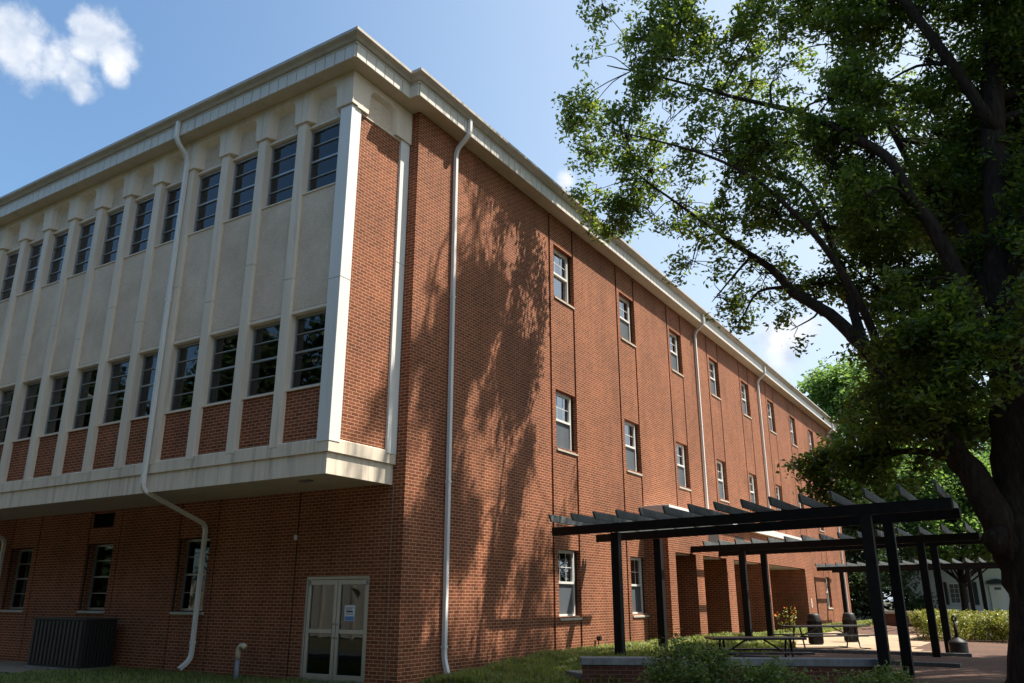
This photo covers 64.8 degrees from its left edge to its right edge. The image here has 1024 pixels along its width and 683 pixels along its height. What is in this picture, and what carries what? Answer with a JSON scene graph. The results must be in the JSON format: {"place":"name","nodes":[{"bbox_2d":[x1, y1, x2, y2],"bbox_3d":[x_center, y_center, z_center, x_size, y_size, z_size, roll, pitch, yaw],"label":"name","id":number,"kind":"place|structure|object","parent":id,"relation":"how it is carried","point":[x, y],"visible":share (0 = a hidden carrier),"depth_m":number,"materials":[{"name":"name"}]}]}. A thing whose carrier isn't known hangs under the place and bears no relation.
{"place":"outdoors","nodes":[
{"label":"outdoors","id":0,"kind":"place"},
{"bbox_2d":[0,607,1003,682],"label":"ground","id":1,"kind":"structure","parent":0,"point":[916,639],"depth_m":17.98,"materials":[{"name":"soil"}]},
{"bbox_2d":[0,660,88,674],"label":"gravel strip","id":2,"kind":"object","parent":1,"relation":"on","point":[10,666],"visible":0.32,"depth_m":19.48,"materials":[{"name":"grey gravel"}]},
{"bbox_2d":[21,617,119,670],"bbox_3d":[-10.597,7.270,19.408,2.330,1.190,0.920,-11,-21,30],"label":"air conditioner","id":3,"kind":"object","parent":2,"relation":"on","point":[72,643],"visible":1,"depth_m":18.96,"materials":[{"name":"metal"}]},
{"bbox_2d":[233,643,247,678],"bbox_3d":[-5.566,6.619,16.501,0.284,0.856,0.116,-11,-21,30],"label":"vent pipe","id":4,"kind":"object","parent":1,"relation":"on","point":[241,646],"visible":1,"depth_m":16.54,"materials":[{"name":"plastic"}]},
{"bbox_2d":[0,664,633,682],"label":"lawn grass","id":5,"kind":"structure","parent":1,"relation":"on","point":[157,677],"depth_m":16.56,"materials":[{"name":"green plant"}]},
{"bbox_2d":[0,26,851,682],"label":"brick building","id":6,"kind":"structure","parent":1,"relation":"on","point":[358,354],"depth_m":19.05,"materials":[{"name":"red brick"}]},
{"bbox_2d":[0,387,14,442],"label":"window","id":7,"kind":"structure","parent":6,"relation":"in","point":[7,395],"depth_m":21.94,"materials":[{"name":"glass"}]},
{"bbox_2d":[0,251,18,300],"bbox_3d":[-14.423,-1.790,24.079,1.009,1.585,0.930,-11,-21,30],"label":"window","id":8,"kind":"structure","parent":6,"relation":"in","point":[12,258],"depth_m":23.89,"materials":[{"name":"glass"}]},
{"bbox_2d":[9,549,32,608],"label":"window","id":9,"kind":"structure","parent":6,"relation":"in","point":[25,555],"depth_m":22.90,"materials":[{"name":"glass"}]},
{"bbox_2d":[17,381,40,439],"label":"window","id":10,"kind":"structure","parent":6,"relation":"in","point":[29,408],"depth_m":21.27,"materials":[{"name":"glass"}]},
{"bbox_2d":[22,241,42,292],"bbox_3d":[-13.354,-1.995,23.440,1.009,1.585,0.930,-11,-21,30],"label":"window","id":11,"kind":"structure","parent":6,"relation":"in","point":[33,263],"depth_m":23.24,"materials":[{"name":"glass"}]},
{"bbox_2d":[44,374,68,434],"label":"window","id":12,"kind":"structure","parent":6,"relation":"in","point":[58,392],"depth_m":20.62,"materials":[{"name":"glass"}]},
{"bbox_2d":[47,231,67,283],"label":"window","id":13,"kind":"structure","parent":6,"relation":"in","point":[57,258],"depth_m":22.60,"materials":[{"name":"glass"}]},
{"bbox_2d":[73,220,94,274],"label":"window","id":14,"kind":"structure","parent":6,"relation":"in","point":[86,232],"depth_m":21.95,"materials":[{"name":"glass"}]},
{"bbox_2d":[72,367,97,429],"bbox_3d":[-10.378,1.394,19.856,1.009,1.545,0.060,-11,-21,30],"label":"window","id":15,"kind":"structure","parent":6,"relation":"in","point":[85,395],"depth_m":19.97,"materials":[{"name":"glass"}]},
{"bbox_2d":[87,544,112,609],"bbox_3d":[-10.522,6.083,20.866,1.080,1.620,0.060,-11,-21,30],"label":"window","id":16,"kind":"structure","parent":6,"relation":"in","point":[103,554],"depth_m":20.98,"materials":[{"name":"glass"}]},
{"bbox_2d":[100,209,123,264],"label":"window","id":17,"kind":"structure","parent":6,"relation":"in","point":[109,252],"depth_m":21.31,"materials":[{"name":"glass"}]},
{"bbox_2d":[103,359,129,423],"bbox_3d":[-9.309,1.189,19.217,1.009,1.545,0.060,-11,-21,30],"label":"window","id":18,"kind":"structure","parent":6,"relation":"in","point":[119,370],"depth_m":19.33,"materials":[{"name":"glass"}]},
{"bbox_2d":[129,196,153,254],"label":"window","id":19,"kind":"structure","parent":6,"relation":"in","point":[143,214],"depth_m":20.66,"materials":[{"name":"glass"}]},
{"bbox_2d":[135,352,157,417],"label":"window","id":20,"kind":"structure","parent":6,"relation":"in","point":[150,360],"depth_m":18.73,"materials":[{"name":"glass"}]},
{"bbox_2d":[160,185,180,243],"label":"window","id":21,"kind":"structure","parent":6,"relation":"in","point":[173,195],"depth_m":20.07,"materials":[{"name":"glass"}]},
{"bbox_2d":[170,341,199,410],"bbox_3d":[-7.170,0.780,17.940,1.009,1.545,0.060,-11,-21,30],"label":"window","id":22,"kind":"structure","parent":6,"relation":"in","point":[187,355],"depth_m":18.04,"materials":[{"name":"glass"}]},
{"bbox_2d":[180,539,209,610],"bbox_3d":[-7.339,5.474,18.965,1.080,1.620,0.060,-11,-21,30],"label":"window","id":23,"kind":"structure","parent":6,"relation":"in","point":[193,546],"depth_m":19.08,"materials":[{"name":"glass"}]},
{"bbox_2d":[193,169,220,231],"bbox_3d":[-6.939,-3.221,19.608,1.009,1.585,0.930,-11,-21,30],"label":"window","id":24,"kind":"structure","parent":6,"relation":"in","point":[209,183],"depth_m":19.37,"materials":[{"name":"glass"}]},
{"bbox_2d":[207,332,237,403],"bbox_3d":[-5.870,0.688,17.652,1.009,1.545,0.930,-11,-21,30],"label":"window","id":25,"kind":"structure","parent":6,"relation":"in","point":[225,346],"depth_m":17.39,"materials":[{"name":"glass"}]},
{"bbox_2d":[229,154,257,219],"bbox_3d":[-6.101,-3.538,18.619,1.009,1.585,0.060,-11,-21,30],"label":"window","id":26,"kind":"structure","parent":6,"relation":"in","point":[245,170],"depth_m":18.72,"materials":[{"name":"glass"}]},
{"bbox_2d":[247,321,279,396],"bbox_3d":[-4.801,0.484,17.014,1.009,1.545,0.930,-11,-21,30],"label":"window","id":27,"kind":"structure","parent":6,"relation":"in","point":[262,372],"depth_m":16.74,"materials":[{"name":"glass"}]},
{"bbox_2d":[267,138,296,205],"bbox_3d":[-5.032,-3.743,17.980,1.009,1.585,0.060,-11,-21,30],"label":"window","id":28,"kind":"structure","parent":6,"relation":"in","point":[282,168],"depth_m":18.07,"materials":[{"name":"glass"}]},
{"bbox_2d":[290,310,325,388],"bbox_3d":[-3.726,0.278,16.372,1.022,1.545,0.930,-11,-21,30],"label":"window","id":29,"kind":"structure","parent":6,"relation":"in","point":[310,328],"depth_m":16.10,"materials":[{"name":"glass"}]},
{"bbox_2d":[302,580,338,681],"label":"door","id":30,"kind":"structure","parent":6,"relation":"in","point":[318,658],"depth_m":16.35,"materials":[{"name":"glass"}]},
{"bbox_2d":[307,121,339,191],"bbox_3d":[-3.958,-3.948,17.338,1.022,1.585,0.060,-11,-21,30],"label":"window","id":31,"kind":"structure","parent":6,"relation":"in","point":[325,140],"depth_m":17.42,"materials":[{"name":"glass"}]},
{"bbox_2d":[332,579,368,682],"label":"door","id":32,"kind":"structure","parent":6,"relation":"in","point":[351,615],"depth_m":15.94,"materials":[{"name":"glass"}]},
{"bbox_2d":[553,248,567,302],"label":"window","id":33,"kind":"structure","parent":6,"relation":"in","point":[559,260],"depth_m":23.96,"materials":[{"name":"glass"}]},
{"bbox_2d":[556,392,571,450],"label":"window","id":34,"kind":"structure","parent":6,"relation":"in","point":[563,407],"depth_m":22.59,"materials":[{"name":"grey glass"}]},
{"bbox_2d":[558,549,574,615],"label":"window","id":35,"kind":"structure","parent":6,"relation":"in","point":[565,558],"depth_m":21.27,"materials":[{"name":"grey glass"}]},
{"bbox_2d":[619,295,630,341],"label":"window","id":36,"kind":"structure","parent":6,"relation":"in","point":[623,304],"depth_m":27.59,"materials":[{"name":"grey glass"}]},
{"bbox_2d":[624,421,636,471],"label":"window","id":37,"kind":"structure","parent":6,"relation":"in","point":[630,447],"depth_m":26.25,"materials":[{"name":"grey glass"}]},
{"bbox_2d":[630,557,642,613],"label":"window","id":38,"kind":"structure","parent":6,"relation":"in","point":[636,576],"depth_m":24.93,"materials":[{"name":"grey glass"}]},
{"bbox_2d":[669,331,677,370],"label":"window","id":39,"kind":"structure","parent":6,"relation":"in","point":[673,344],"depth_m":31.24,"materials":[{"name":"grey glass"}]},
{"bbox_2d":[676,443,685,486],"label":"window","id":40,"kind":"structure","parent":6,"relation":"in","point":[680,451],"depth_m":29.91,"materials":[{"name":"grey glass"}]},
{"bbox_2d":[709,360,715,394],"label":"window","id":41,"kind":"structure","parent":6,"relation":"in","point":[711,365],"depth_m":34.91,"materials":[{"name":"grey glass"}]},
{"bbox_2d":[717,460,724,498],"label":"window","id":42,"kind":"structure","parent":6,"relation":"in","point":[719,464],"depth_m":33.56,"materials":[{"name":"grey glass"}]},
{"bbox_2d":[741,383,746,414],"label":"window","id":43,"kind":"structure","parent":6,"relation":"in","point":[742,386],"depth_m":38.56,"materials":[{"name":"white paint"}]},
{"bbox_2d":[749,474,754,502],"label":"window","id":44,"kind":"structure","parent":6,"relation":"in","point":[750,476],"depth_m":37.26,"materials":[{"name":"white glass"}]},
{"bbox_2d":[767,402,772,430],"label":"window","id":45,"kind":"structure","parent":6,"relation":"in","point":[769,409],"depth_m":42.21,"materials":[{"name":"white paint"}]},
{"bbox_2d":[775,485,780,509],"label":"window","id":46,"kind":"structure","parent":6,"relation":"in","point":[777,490],"depth_m":41.00,"materials":[{"name":"white glass"}]},
{"bbox_2d":[789,418,793,443],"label":"window","id":47,"kind":"structure","parent":6,"relation":"in","point":[791,428],"depth_m":45.86,"materials":[{"name":"white paint"}]},
{"bbox_2d":[825,577,829,606],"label":"window","id":48,"kind":"structure","parent":6,"relation":"in","point":[825,577],"depth_m":46.87,"materials":[{"name":"white glass"}]},
{"bbox_2d":[566,670,581,679],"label":"stepping slab","id":49,"kind":"structure","parent":1,"relation":"on","point":[577,674],"depth_m":15.28,"materials":[{"name":"concrete"}]},
{"bbox_2d":[596,636,601,645],"bbox_3d":[2.346,8.149,21.646,0.110,0.480,0.120,-11,-21,30],"label":"hose bib pipe","id":50,"kind":"object","parent":1,"relation":"on","point":[598,638],"visible":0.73,"depth_m":21.66,"materials":[{"name":"black metal"}]},
{"bbox_2d":[419,631,796,682],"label":"bank grass","id":51,"kind":"structure","parent":1,"relation":"on","point":[548,666],"depth_m":16.77,"materials":[{"name":"green plant"}]},
{"bbox_2d":[633,628,745,682],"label":"shrub","id":52,"kind":"object","parent":1,"relation":"on","point":[687,674],"visible":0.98,"depth_m":13.00,"materials":[{"name":"green plant"}]},
{"bbox_2d":[580,656,878,682],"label":"planter wall","id":53,"kind":"structure","parent":1,"relation":"on","point":[627,668],"depth_m":14.55,"materials":[{"name":"brick"}]},
{"bbox_2d":[548,480,961,677],"bbox_3d":[4.987,5.455,17.564,9.758,3.404,5.010,-15,-23,40],"label":"pergola","id":54,"kind":"object","parent":1,"relation":"on","point":[669,522],"visible":0.94,"depth_m":16.62,"materials":[{"name":"black wood"}]},
{"bbox_2d":[722,653,831,682],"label":"shrub","id":55,"kind":"object","parent":1,"relation":"on","point":[768,674],"visible":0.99,"depth_m":12.29,"materials":[{"name":"green plant"}]},
{"bbox_2d":[775,606,796,631],"bbox_3d":[10.896,11.148,32.126,0.923,1.280,0.716,-1,-18,3],"label":"flowering plant","id":56,"kind":"object","parent":1,"relation":"on","point":[793,622],"visible":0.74,"depth_m":32.07,"materials":[{"name":"green plant"}]},
{"bbox_2d":[744,619,872,636],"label":"grass","id":57,"kind":"structure","parent":1,"relation":"on","point":[831,629],"depth_m":34.87,"materials":[{"name":"green plant"}]},
{"bbox_2d":[691,522,982,656],"bbox_3d":[9.704,7.762,24.771,4.372,3.403,10.395,14,-22,-37],"label":"pergola","id":58,"kind":"object","parent":1,"relation":"on","point":[741,549],"visible":0.9,"depth_m":23.88,"materials":[{"name":"black wood"}]},
{"bbox_2d":[837,481,862,616],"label":"tree","id":59,"kind":"object","parent":1,"relation":"on","point":[845,532],"depth_m":58.58,"materials":[{"name":"green plant"}]},
{"bbox_2d":[796,352,932,617],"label":"tree","id":60,"kind":"object","parent":1,"relation":"on","point":[823,388],"visible":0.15,"depth_m":70.13,"materials":[{"name":"green plant"}]},
{"bbox_2d":[832,658,928,682],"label":"shrub","id":61,"kind":"object","parent":1,"relation":"on","point":[888,675],"visible":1,"depth_m":12.29,"materials":[{"name":"green plant"}]},
{"bbox_2d":[766,648,1006,682],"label":"mulch bed","id":62,"kind":"object","parent":1,"relation":"on","point":[982,668],"visible":0.25,"depth_m":18.00,"materials":[{"name":"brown wood"}]},
{"bbox_2d":[702,636,814,656],"bbox_3d":[5.186,6.653,17.157,1.983,0.699,1.720,0,-18,-2],"label":"picnic table","id":63,"kind":"object","parent":62,"relation":"on","point":[765,639],"visible":0.66,"depth_m":17.02,"materials":[{"name":"black metal"}]},
{"bbox_2d":[551,0,1023,682],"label":"oak tree","id":64,"kind":"object","parent":62,"relation":"on","point":[933,354],"visible":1,"depth_m":18.14,"materials":[{"name":"green plant"}]},
{"bbox_2d":[733,655,961,667],"bbox_3d":[7.840,7.732,19.525,5.423,0.120,0.140,-13,-22,35],"label":"timber edging","id":65,"kind":"object","parent":62,"relation":"on","point":[937,664],"visible":0.24,"depth_m":18.32,"materials":[{"name":"brown wood"}]},
{"bbox_2d":[771,648,971,656],"bbox_3d":[9.824,8.712,22.584,5.356,0.120,0.140,-10,-20,28],"label":"timber edging","id":66,"kind":"object","parent":62,"relation":"on","point":[875,652],"visible":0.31,"depth_m":22.49,"materials":[{"name":"wood"}]},
{"bbox_2d":[948,615,968,652],"bbox_3d":[12.259,8.096,22.262,0.490,1.036,0.490,-11,-21,30],"label":"cigarette bin","id":67,"kind":"object","parent":62,"relation":"on","point":[956,644],"visible":0.9,"depth_m":22.05,"materials":[{"name":"black metal"}]},
{"bbox_2d":[841,498,938,619],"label":"tree","id":68,"kind":"object","parent":1,"relation":"on","point":[858,589],"visible":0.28,"depth_m":54.59,"materials":[{"name":"green plant"}]},
{"bbox_2d":[838,625,971,635],"bbox_3d":[21.131,14.678,41.331,5.600,0.110,16.400,-11,-21,30],"label":"mulch strip","id":69,"kind":"object","parent":1,"relation":"on","point":[891,630],"visible":0.16,"depth_m":38.88,"materials":[{"name":"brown wood"}]},
{"bbox_2d":[815,557,998,622],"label":"pergola","id":70,"kind":"object","parent":1,"relation":"on","point":[840,568],"visible":0.69,"depth_m":40.88,"materials":[{"name":"black wood"}]},
{"bbox_2d":[885,611,984,626],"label":"hedge","id":71,"kind":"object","parent":1,"relation":"on","point":[890,618],"depth_m":45.84,"materials":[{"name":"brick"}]},
{"bbox_2d":[880,449,993,610],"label":"tree","id":72,"kind":"object","parent":1,"relation":"on","point":[948,481],"visible":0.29,"depth_m":56.49,"materials":[{"name":"green plant"}]},
{"bbox_2d":[903,553,1009,611],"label":"white house","id":73,"kind":"structure","parent":1,"relation":"on","point":[997,595],"depth_m":60.90,"materials":[{"name":"white paint"}]},
{"bbox_2d":[947,583,969,603],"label":"window","id":74,"kind":"structure","parent":73,"relation":"in","point":[954,591],"depth_m":61.43,"materials":[{"name":"white glass"}]},
{"bbox_2d":[989,585,1008,611],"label":"door","id":75,"kind":"structure","parent":73,"relation":"in","point":[998,594],"depth_m":59.92,"materials":[{"name":"white paint"}]},
{"bbox_2d":[911,635,1007,653],"bbox_3d":[19.245,10.317,27.516,9.800,0.001,14.950,-11,-21,30],"label":"mulch edge","id":76,"kind":"object","parent":1,"relation":"on","point":[989,646],"visible":0.39,"depth_m":26.13,"materials":[{"name":"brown wood"}]},
{"bbox_2d":[907,608,1008,641],"bbox_3d":[18.586,10.644,30.338,6.732,1.246,5.445,-11,-21,30],"label":"hedge","id":77,"kind":"object","parent":76,"relation":"on","point":[994,624],"visible":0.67,"depth_m":29.77,"materials":[{"name":"green plant"}]},
{"bbox_2d":[961,391,989,457],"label":"tree","id":78,"kind":"object","parent":1,"relation":"on","point":[977,412],"depth_m":87.60,"materials":[{"name":"green plant"}]},
{"bbox_2d":[982,438,990,464],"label":"tree","id":79,"kind":"object","parent":1,"relation":"on","point":[988,446],"depth_m":78.07,"materials":[{"name":"green plant"}]},
{"bbox_2d":[0,0,1008,600],"label":"sky","id":80,"kind":"structure","parent":0,"point":[78,78],"materials":[{"name":"blue"}]},
{"bbox_2d":[795,631,930,651],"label":"concrete path","id":81,"kind":"structure","parent":0,"point":[836,642],"depth_m":27.84,"materials":[{"name":"beige concrete"}]},
{"bbox_2d":[806,613,823,644],"bbox_3d":[10.272,9.748,27.379,0.489,1.010,0.487,-11,-21,30],"label":"rubbish bin","id":82,"kind":"object","parent":81,"relation":"on","point":[813,618],"visible":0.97,"depth_m":27.23,"materials":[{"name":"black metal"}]},
{"bbox_2d":[772,625,874,648],"bbox_3d":[9.773,9.214,25.152,2.842,0.699,1.720,6,-19,-18],"label":"picnic table","id":83,"kind":"object","parent":81,"relation":"on","point":[813,635],"visible":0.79,"depth_m":25.05,"materials":[{"name":"black metal"}]},
{"bbox_2d":[842,612,858,641],"bbox_3d":[12.132,10.257,28.966,0.489,1.010,0.487,-11,-21,30],"label":"rubbish bin","id":84,"kind":"object","parent":81,"relation":"on","point":[848,618],"visible":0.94,"depth_m":28.83,"materials":[{"name":"black metal"}]}
]}

